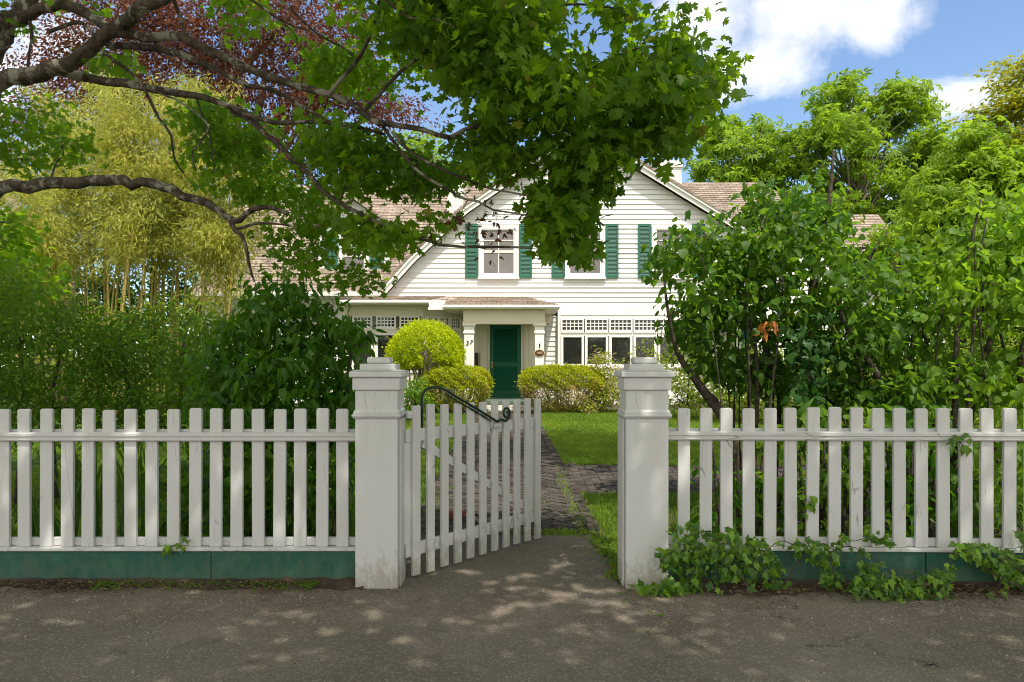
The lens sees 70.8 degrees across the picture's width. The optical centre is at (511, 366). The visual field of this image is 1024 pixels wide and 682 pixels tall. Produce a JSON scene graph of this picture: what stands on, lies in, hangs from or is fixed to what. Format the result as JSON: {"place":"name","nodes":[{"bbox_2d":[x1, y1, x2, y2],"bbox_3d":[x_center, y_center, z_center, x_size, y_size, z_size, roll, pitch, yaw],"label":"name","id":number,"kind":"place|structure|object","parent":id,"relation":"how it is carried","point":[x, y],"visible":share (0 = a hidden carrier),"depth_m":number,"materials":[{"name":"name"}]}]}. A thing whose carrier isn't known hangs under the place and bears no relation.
{"place":"outdoors","nodes":[
{"label":"outdoors","id":0,"kind":"place"},
{"bbox_2d":[0,175,76,401],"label":"tree","id":1,"kind":"object","parent":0,"point":[10,198],"visible":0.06,"depth_m":19.87,"materials":[{"name":"plant"}]},
{"bbox_2d":[0,370,1022,584],"bbox_3d":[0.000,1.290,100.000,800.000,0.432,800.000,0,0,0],"label":"ground","id":2,"kind":"structure","parent":0,"point":[35,461],"depth_m":10.20,"materials":[{"name":"green plant"}]},
{"bbox_2d":[0,205,96,338],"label":"young maple","id":3,"kind":"object","parent":2,"relation":"on","point":[23,252],"visible":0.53,"depth_m":8.94,"materials":[{"name":"green plant"}]},
{"bbox_2d":[0,157,98,415],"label":"bamboo","id":4,"kind":"object","parent":2,"relation":"on","point":[48,253],"visible":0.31,"depth_m":16.07,"materials":[{"name":"green plant"}]},
{"bbox_2d":[0,198,102,396],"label":"shade tree","id":5,"kind":"object","parent":2,"relation":"on","point":[25,334],"visible":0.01,"depth_m":24.29,"materials":[{"name":"plant"}]},
{"bbox_2d":[0,255,141,505],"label":"fine shrub","id":6,"kind":"object","parent":2,"relation":"on","point":[23,378],"visible":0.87,"depth_m":7.43,"materials":[{"name":"green plant"}]},
{"bbox_2d":[2,204,139,389],"bbox_3d":[-21.168,-3.554,33.016,8.973,9.785,5.883,0,0,0],"label":"shade tree","id":7,"kind":"object","parent":2,"relation":"on","point":[126,306],"visible":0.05,"depth_m":32.90,"materials":[{"name":"plant"}]},
{"bbox_2d":[32,442,116,519],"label":"grass tuft","id":8,"kind":"object","parent":2,"relation":"on","point":[78,466],"visible":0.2,"depth_m":7.00,"materials":[{"name":"green plant"}]},
{"bbox_2d":[0,69,174,409],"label":"bamboo","id":9,"kind":"object","parent":2,"relation":"on","point":[70,197],"visible":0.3,"depth_m":17.26,"materials":[{"name":"green plant"}]},
{"bbox_2d":[95,426,166,514],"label":"grass tuft","id":10,"kind":"object","parent":2,"relation":"on","point":[140,481],"visible":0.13,"depth_m":7.19,"materials":[{"name":"green plant"}]},
{"bbox_2d":[55,64,206,418],"bbox_3d":[-8.579,-2.749,16.503,3.508,7.910,3.505,0,0,0],"label":"bamboo","id":11,"kind":"object","parent":2,"relation":"on","point":[128,212],"visible":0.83,"depth_m":15.89,"materials":[{"name":"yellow plant"}]},
{"bbox_2d":[11,287,255,402],"bbox_3d":[-5.968,0.083,11.472,4.170,2.656,1.836,0,0,0],"label":"light bush","id":12,"kind":"object","parent":2,"relation":"on","point":[154,307],"visible":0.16,"depth_m":11.45,"materials":[{"name":"green plant"}]},
{"bbox_2d":[75,224,200,389],"bbox_3d":[-16.372,-3.080,32.921,8.521,9.050,5.703,0,0,0],"label":"shade tree","id":13,"kind":"object","parent":2,"relation":"on","point":[138,289],"visible":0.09,"depth_m":32.58,"materials":[{"name":"green plant"}]},
{"bbox_2d":[55,293,265,453],"bbox_3d":[-3.814,0.342,7.993,2.496,2.311,2.022,0,0,0],"label":"fine shrub","id":14,"kind":"object","parent":2,"relation":"on","point":[128,359],"visible":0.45,"depth_m":7.75,"materials":[{"name":"green plant"}]},
{"bbox_2d":[148,255,200,375],"bbox_3d":[-12.737,-3.082,34.120,8.325,8.920,6.176,0,0,0],"label":"shade tree","id":15,"kind":"object","parent":2,"relation":"on","point":[180,286],"visible":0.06,"depth_m":33.10,"materials":[{"name":"plant"}]},
{"bbox_2d":[110,66,247,411],"bbox_3d":[-8.011,-3.139,17.643,3.045,8.585,2.980,0,0,0],"label":"bamboo","id":16,"kind":"object","parent":2,"relation":"on","point":[173,258],"visible":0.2,"depth_m":17.24,"materials":[{"name":"green plant"}]},
{"bbox_2d":[0,576,363,589],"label":"soil","id":17,"kind":"structure","parent":2,"relation":"on","point":[346,583],"depth_m":4.91,"materials":[{"name":"brown soil"}]},
{"bbox_2d":[0,408,354,578],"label":"picket fence","id":18,"kind":"object","parent":17,"relation":"on","point":[109,554],"visible":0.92,"depth_m":4.97,"materials":[{"name":"paint"}]},
{"bbox_2d":[161,535,190,557],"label":"ivy plant","id":19,"kind":"object","parent":18,"relation":"on","point":[167,549],"visible":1,"depth_m":4.91,"materials":[{"name":"green plant"}]},
{"bbox_2d":[148,131,300,401],"bbox_3d":[-6.327,-1.980,16.391,3.217,6.350,2.728,0,0,0],"label":"bamboo","id":20,"kind":"object","parent":2,"relation":"on","point":[216,240],"visible":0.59,"depth_m":16.09,"materials":[{"name":"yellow plant"}]},
{"bbox_2d":[0,0,450,255],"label":"copper beech","id":21,"kind":"object","parent":2,"relation":"on","point":[251,57],"visible":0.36,"depth_m":25.49,"materials":[{"name":"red plant"}]},
{"bbox_2d":[0,0,754,298],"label":"maple tree","id":22,"kind":"object","parent":2,"relation":"on","point":[484,54],"visible":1,"depth_m":5.10,"materials":[{"name":"green plant"}]},
{"bbox_2d":[404,373,438,420],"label":"garden bush","id":23,"kind":"object","parent":2,"relation":"on","point":[415,393],"visible":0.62,"depth_m":15.36,"materials":[{"name":"green plant"}]},
{"bbox_2d":[381,315,467,411],"bbox_3d":[-2.146,-0.024,17.676,2.109,2.492,1.936,0,0,0],"label":"topiary ball","id":24,"kind":"object","parent":2,"relation":"on","point":[410,338],"visible":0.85,"depth_m":17.24,"materials":[{"name":"green plant"}]},
{"bbox_2d":[366,125,497,184],"bbox_3d":[-3.090,-4.752,31.682,9.055,11.904,5.358,0,0,0],"label":"leafy tree","id":25,"kind":"object","parent":2,"relation":"on","point":[416,144],"visible":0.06,"depth_m":30.90,"materials":[{"name":"green plant"}]},
{"bbox_2d":[413,363,495,412],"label":"clipped hedge","id":26,"kind":"object","parent":2,"relation":"on","point":[478,379],"visible":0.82,"depth_m":16.91,"materials":[{"name":"green plant"}]},
{"bbox_2d":[421,413,600,533],"bbox_3d":[-0.073,1.336,11.774,1.735,0.427,10.701,0,0,0],"label":"path border","id":27,"kind":"object","parent":2,"relation":"on","point":[590,522],"visible":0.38,"depth_m":8.15,"materials":[{"name":"stone"}]},
{"bbox_2d":[292,404,793,412],"bbox_3d":[1.000,1.099,19.000,14.000,0.059,3.200,0,0,0],"label":"house bed","id":28,"kind":"object","parent":2,"relation":"on","point":[618,407],"visible":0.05,"depth_m":18.88,"materials":[{"name":"soil"}]},
{"bbox_2d":[191,134,911,410],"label":"house","id":29,"kind":"structure","parent":2,"relation":"on","point":[510,312],"depth_m":20.28,"materials":[{"name":"paint"}]},
{"bbox_2d":[339,234,368,268],"bbox_3d":[-4.718,-3.272,21.435,0.924,1.483,0.090,0,0,0],"label":"window","id":30,"kind":"structure","parent":29,"relation":"in","point":[347,258],"depth_m":21.46,"materials":[{"name":"paint"}]},
{"bbox_2d":[351,333,373,368],"bbox_3d":[-4.043,-0.358,19.520,0.640,1.077,0.080,0,0,0],"label":"window","id":31,"kind":"structure","parent":29,"relation":"in","point":[365,356],"depth_m":19.52,"materials":[{"name":"paint"}]},
{"bbox_2d":[374,333,395,356],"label":"window","id":32,"kind":"structure","parent":29,"relation":"in","point":[382,341],"depth_m":19.52,"materials":[{"name":"paint"}]},
{"bbox_2d":[474,352,477,365],"bbox_3d":[-1.007,-0.176,20.358,0.110,0.429,0.115,0,0,0],"label":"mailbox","id":33,"kind":"object","parent":29,"relation":"attached to","point":[476,358],"visible":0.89,"depth_m":20.31,"materials":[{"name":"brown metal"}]},
{"bbox_2d":[478,225,518,278],"bbox_3d":[-0.377,-3.206,20.235,1.168,1.527,0.090,0,0,0],"label":"window","id":34,"kind":"structure","parent":29,"relation":"in","point":[508,268],"depth_m":20.26,"materials":[{"name":"paint"}]},
{"bbox_2d":[490,325,520,396],"bbox_3d":[-0.186,-0.152,20.349,0.882,2.033,0.127,0,0,0],"label":"door","id":35,"kind":"structure","parent":29,"relation":"in","point":[505,340],"depth_m":20.38,"materials":[{"name":"paint"}]},
{"bbox_2d":[534,349,544,356],"bbox_3d":[0.709,-0.341,18.583,0.276,0.196,0.029,0,0,0],"label":"oval plaque","id":36,"kind":"object","parent":29,"relation":"attached to","point":[538,352],"visible":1,"depth_m":18.57,"materials":[{"name":"brown wood"}]},
{"bbox_2d":[561,336,583,364],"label":"window","id":37,"kind":"structure","parent":29,"relation":"in","point":[572,347],"depth_m":20.28,"materials":[{"name":"paint"}]},
{"bbox_2d":[564,225,605,278],"bbox_3d":[2.057,-3.206,20.235,1.168,1.527,0.090,0,0,0],"label":"window","id":38,"kind":"structure","parent":29,"relation":"in","point":[599,273],"depth_m":20.23,"materials":[{"name":"paint"}]},
{"bbox_2d":[585,336,607,365],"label":"window","id":39,"kind":"structure","parent":29,"relation":"in","point":[601,342],"depth_m":20.28,"materials":[{"name":"paint"}]},
{"bbox_2d":[609,336,632,365],"bbox_3d":[3.063,-0.432,20.282,0.654,0.859,0.075,0,0,0],"label":"window","id":40,"kind":"structure","parent":29,"relation":"in","point":[619,346],"depth_m":20.28,"materials":[{"name":"paint"}]},
{"bbox_2d":[633,336,656,357],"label":"window","id":41,"kind":"structure","parent":29,"relation":"in","point":[636,339],"depth_m":20.28,"materials":[{"name":"paint"}]},
{"bbox_2d":[657,336,680,365],"bbox_3d":[4.425,-0.432,20.282,0.654,0.859,0.075,0,0,0],"label":"window","id":42,"kind":"structure","parent":29,"relation":"in","point":[659,349],"depth_m":20.28,"materials":[{"name":"paint"}]},
{"bbox_2d":[651,225,692,278],"bbox_3d":[4.489,-3.206,20.235,1.168,1.527,0.090,0,0,0],"label":"window","id":43,"kind":"structure","parent":29,"relation":"in","point":[660,229],"depth_m":20.24,"materials":[{"name":"paint"}]},
{"bbox_2d":[712,327,739,356],"bbox_3d":[6.242,-0.475,20.985,0.857,1.450,0.090,0,0,0],"label":"window","id":44,"kind":"structure","parent":29,"relation":"in","point":[721,334],"depth_m":21.01,"materials":[{"name":"paint"}]},
{"bbox_2d":[514,362,607,411],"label":"clipped hedge","id":45,"kind":"object","parent":2,"relation":"on","point":[554,378],"visible":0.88,"depth_m":16.97,"materials":[{"name":"green plant"}]},
{"bbox_2d":[570,345,623,413],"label":"azalea","id":46,"kind":"object","parent":2,"relation":"on","point":[613,391],"visible":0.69,"depth_m":17.09,"materials":[{"name":"green plant"}]},
{"bbox_2d":[618,334,761,419],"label":"garden bush","id":47,"kind":"object","parent":2,"relation":"on","point":[681,393],"visible":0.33,"depth_m":15.87,"materials":[{"name":"green plant"}]},
{"bbox_2d":[683,340,793,420],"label":"garden bush","id":48,"kind":"object","parent":2,"relation":"on","point":[743,401],"visible":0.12,"depth_m":15.11,"materials":[{"name":"green plant"}]},
{"bbox_2d":[682,112,816,210],"bbox_3d":[9.793,-4.696,29.857,5.618,11.737,4.025,0,0,0],"label":"leafy tree","id":49,"kind":"object","parent":2,"relation":"on","point":[749,164],"visible":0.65,"depth_m":28.97,"materials":[{"name":"green plant"}]},
{"bbox_2d":[735,348,865,423],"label":"garden bush","id":50,"kind":"object","parent":2,"relation":"on","point":[788,403],"visible":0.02,"depth_m":14.86,"materials":[{"name":"green plant"}]},
{"bbox_2d":[665,578,1023,594],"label":"soil","id":51,"kind":"structure","parent":2,"relation":"on","point":[812,583],"depth_m":4.82,"materials":[{"name":"brown soil"}]},
{"bbox_2d":[635,521,806,597],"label":"ivy plant","id":52,"kind":"object","parent":51,"relation":"on","point":[749,550],"visible":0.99,"depth_m":4.74,"materials":[{"name":"green plant"}]},
{"bbox_2d":[745,529,896,592],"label":"ivy plant","id":53,"kind":"object","parent":51,"relation":"on","point":[826,580],"visible":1,"depth_m":4.77,"materials":[{"name":"green plant"}]},
{"bbox_2d":[668,407,1023,581],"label":"picket fence","id":54,"kind":"object","parent":51,"relation":"on","point":[921,552],"visible":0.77,"depth_m":4.93,"materials":[{"name":"paint"}]},
{"bbox_2d":[797,494,817,520],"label":"ivy plant","id":55,"kind":"object","parent":54,"relation":"attached to","point":[810,505],"visible":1,"depth_m":4.89,"materials":[{"name":"green plant"}]},
{"bbox_2d":[944,433,972,456],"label":"ivy plant","id":56,"kind":"object","parent":54,"relation":"attached to","point":[967,450],"visible":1,"depth_m":4.84,"materials":[{"name":"green plant"}]},
{"bbox_2d":[933,530,1023,599],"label":"ivy plant","id":57,"kind":"object","parent":51,"relation":"on","point":[1012,575],"visible":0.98,"depth_m":4.73,"materials":[{"name":"green plant"}]},
{"bbox_2d":[668,511,1022,537],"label":"planting bed","id":58,"kind":"object","parent":2,"relation":"on","point":[934,527],"visible":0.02,"depth_m":6.74,"materials":[{"name":"soil"}]},
{"bbox_2d":[690,441,805,535],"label":"undergrowth shrub","id":59,"kind":"object","parent":58,"relation":"on","point":[737,500],"visible":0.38,"depth_m":6.18,"materials":[{"name":"green plant"}]},
{"bbox_2d":[638,166,863,525],"bbox_3d":[2.311,-0.179,7.017,2.028,3.421,1.828,0,0,14],"label":"leafy shrub","id":60,"kind":"object","parent":58,"relation":"on","point":[761,240],"visible":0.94,"depth_m":6.73,"materials":[{"name":"green plant"}]},
{"bbox_2d":[753,321,777,341],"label":"dead leaves","id":61,"kind":"object","parent":60,"relation":"attached to","point":[762,327],"visible":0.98,"depth_m":6.32,"materials":[{"name":"brown plant"}]},
{"bbox_2d":[755,397,891,536],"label":"undergrowth shrub","id":62,"kind":"object","parent":58,"relation":"on","point":[823,470],"visible":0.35,"depth_m":6.17,"materials":[{"name":"green plant"}]},
{"bbox_2d":[786,151,948,528],"bbox_3d":[3.482,-0.259,7.045,1.437,3.593,2.055,0,0,36],"label":"leafy shrub","id":63,"kind":"object","parent":58,"relation":"on","point":[883,329],"visible":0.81,"depth_m":6.62,"materials":[{"name":"green plant"}]},
{"bbox_2d":[776,308,840,454],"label":"trunk ivy","id":64,"kind":"object","parent":63,"relation":"attached to","point":[804,350],"visible":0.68,"depth_m":6.50,"materials":[{"name":"green plant"}]},
{"bbox_2d":[841,391,978,537],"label":"undergrowth shrub","id":65,"kind":"object","parent":58,"relation":"on","point":[910,487],"visible":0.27,"depth_m":6.16,"materials":[{"name":"green plant"}]},
{"bbox_2d":[882,165,1023,522],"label":"leafy shrub","id":66,"kind":"object","parent":58,"relation":"on","point":[961,267],"visible":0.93,"depth_m":6.56,"materials":[{"name":"green plant"}]},
{"bbox_2d":[934,393,1023,537],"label":"undergrowth shrub","id":67,"kind":"object","parent":58,"relation":"on","point":[998,477],"visible":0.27,"depth_m":6.08,"materials":[{"name":"green plant"}]},
{"bbox_2d":[761,67,961,228],"bbox_3d":[13.573,-5.203,27.830,8.468,12.834,5.248,0,0,0],"label":"leafy tree","id":68,"kind":"object","parent":2,"relation":"on","point":[858,136],"visible":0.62,"depth_m":27.34,"materials":[{"name":"green plant"}]},
{"bbox_2d":[823,334,949,424],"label":"garden bush","id":69,"kind":"object","parent":2,"relation":"on","point":[830,370],"visible":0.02,"depth_m":13.85,"materials":[{"name":"green plant"}]},
{"bbox_2d":[869,328,1011,428],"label":"garden bush","id":70,"kind":"object","parent":2,"relation":"on","point":[976,420],"visible":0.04,"depth_m":13.20,"materials":[{"name":"green plant"}]},
{"bbox_2d":[866,114,1023,412],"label":"leafy tree","id":71,"kind":"object","parent":2,"relation":"on","point":[977,165],"visible":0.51,"depth_m":16.40,"materials":[{"name":"green plant"}]},
{"bbox_2d":[885,216,1023,380],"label":"shade tree","id":72,"kind":"object","parent":2,"relation":"on","point":[932,334],"visible":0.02,"depth_m":24.07,"materials":[{"name":"green plant"}]},
{"bbox_2d":[927,309,1023,378],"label":"shade tree","id":73,"kind":"object","parent":2,"relation":"on","point":[1017,331],"visible":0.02,"depth_m":23.69,"materials":[{"name":"green plant"}]},
{"bbox_2d":[937,325,1023,427],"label":"garden bush","id":74,"kind":"object","parent":2,"relation":"on","point":[1009,347],"visible":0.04,"depth_m":12.98,"materials":[{"name":"green plant"}]},
{"bbox_2d":[946,50,1023,152],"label":"yellow tree","id":75,"kind":"object","parent":2,"relation":"on","point":[1015,99],"visible":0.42,"depth_m":20.85,"materials":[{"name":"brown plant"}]},
{"label":"planting bed","id":76,"kind":"structure","parent":2,"relation":"on","visible":0},
{"bbox_2d":[11,500,55,536],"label":"iris plant","id":77,"kind":"object","parent":76,"relation":"on","point":[34,518],"visible":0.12,"depth_m":5.70,"materials":[{"name":"green plant"}]},
{"bbox_2d":[32,477,81,536],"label":"iris plant","id":78,"kind":"object","parent":76,"relation":"on","point":[56,531],"visible":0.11,"depth_m":5.53,"materials":[{"name":"green plant"}]},
{"bbox_2d":[54,472,144,536],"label":"iris plant","id":79,"kind":"object","parent":76,"relation":"on","point":[97,521],"visible":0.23,"depth_m":5.61,"materials":[{"name":"green plant"}]},
{"bbox_2d":[116,490,144,536],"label":"iris plant","id":80,"kind":"object","parent":76,"relation":"on","point":[121,516],"visible":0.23,"depth_m":5.66,"materials":[{"name":"green plant"}]},
{"bbox_2d":[119,464,207,536],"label":"plant","id":81,"kind":"object","parent":76,"relation":"on","point":[184,502],"visible":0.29,"depth_m":5.54,"materials":[{"name":"green plant"}]},
{"bbox_2d":[180,445,247,536],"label":"plant","id":82,"kind":"object","parent":76,"relation":"on","point":[226,493],"visible":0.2,"depth_m":5.42,"materials":[{"name":"green plant"}]},
{"bbox_2d":[223,449,293,536],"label":"plant","id":83,"kind":"object","parent":76,"relation":"on","point":[248,474],"visible":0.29,"depth_m":5.56,"materials":[{"name":"green plant"}]},
{"bbox_2d":[141,268,386,536],"bbox_3d":[-2.146,0.355,6.333,2.176,2.506,2.048,0,0,0],"label":"drooping shrub","id":84,"kind":"object","parent":76,"relation":"on","point":[273,377],"visible":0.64,"depth_m":6.14,"materials":[{"name":"green plant"}]},
{"bbox_2d":[250,444,334,536],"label":"plant","id":85,"kind":"object","parent":76,"relation":"on","point":[311,497],"visible":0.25,"depth_m":5.52,"materials":[{"name":"green plant"}]},
{"bbox_2d":[292,451,354,536],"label":"plant","id":86,"kind":"object","parent":76,"relation":"on","point":[332,522],"visible":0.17,"depth_m":5.60,"materials":[{"name":"green plant"}]},
{"bbox_2d":[0,534,1023,681],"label":"pavement","id":87,"kind":"structure","parent":0,"point":[526,611],"depth_m":4.06,"materials":[{"name":"grey asphalt"}]},
{"bbox_2d":[349,357,409,588],"bbox_3d":[-0.915,0.729,5.000,0.358,1.582,0.358,0,0,0],"label":"gate post","id":88,"kind":"object","parent":87,"relation":"on","point":[379,387],"visible":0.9,"depth_m":4.86,"materials":[{"name":"paint"}]},
{"bbox_2d":[404,386,540,575],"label":"garden gate","id":89,"kind":"structure","parent":88,"relation":"attached to","point":[415,545],"depth_m":5.53,"materials":[{"name":"paint"}]},
{"bbox_2d":[89,536,670,634],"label":"verge weeds","id":90,"kind":"object","parent":87,"relation":"on","point":[314,584],"visible":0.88,"depth_m":4.85,"materials":[{"name":"green plant"}]},
{"bbox_2d":[0,537,1023,673],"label":"leaf litter","id":91,"kind":"object","parent":87,"relation":"on","point":[26,584],"visible":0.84,"depth_m":4.76,"materials":[{"name":"brown plant"}]},
{"bbox_2d":[3,594,1022,676],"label":"grit","id":92,"kind":"object","parent":87,"relation":"on","point":[445,612],"visible":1,"depth_m":4.33,"materials":[{"name":"grey gravel"}]},
{"bbox_2d":[614,357,674,588],"bbox_3d":[0.913,0.729,5.000,0.358,1.582,0.358,0,0,0],"label":"gate post","id":93,"kind":"object","parent":87,"relation":"on","point":[644,387],"visible":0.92,"depth_m":4.86,"materials":[{"name":"paint"}]},
{"bbox_2d":[840,560,966,602],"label":"ivy plant","id":94,"kind":"object","parent":87,"relation":"on","point":[873,582],"visible":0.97,"depth_m":4.62,"materials":[{"name":"green plant"}]},
{"bbox_2d":[0,0,1023,366],"label":"sky","id":95,"kind":"structure","parent":0,"point":[795,45],"materials":[{"name":"blue"}]},
{"bbox_2d":[421,413,603,534],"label":"brick path","id":96,"kind":"structure","parent":0,"point":[558,518],"depth_m":8.19,"materials":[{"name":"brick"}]},
{"bbox_2d":[449,509,465,517],"bbox_3d":[-0.560,1.438,7.020,0.200,0.065,0.100,0,0,-17],"label":"loose brick","id":97,"kind":"object","parent":96,"relation":"on","point":[451,513],"visible":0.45,"depth_m":6.99,"materials":[{"name":"orange brick"}]},
{"bbox_2d":[352,458,606,596],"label":"weeds","id":98,"kind":"object","parent":96,"relation":"on","point":[565,531],"visible":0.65,"depth_m":6.54,"materials":[{"name":"green plant"}]},
{"bbox_2d":[565,463,957,493],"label":"side path","id":99,"kind":"structure","parent":0,"point":[587,478],"depth_m":9.02,"materials":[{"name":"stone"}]}
]}

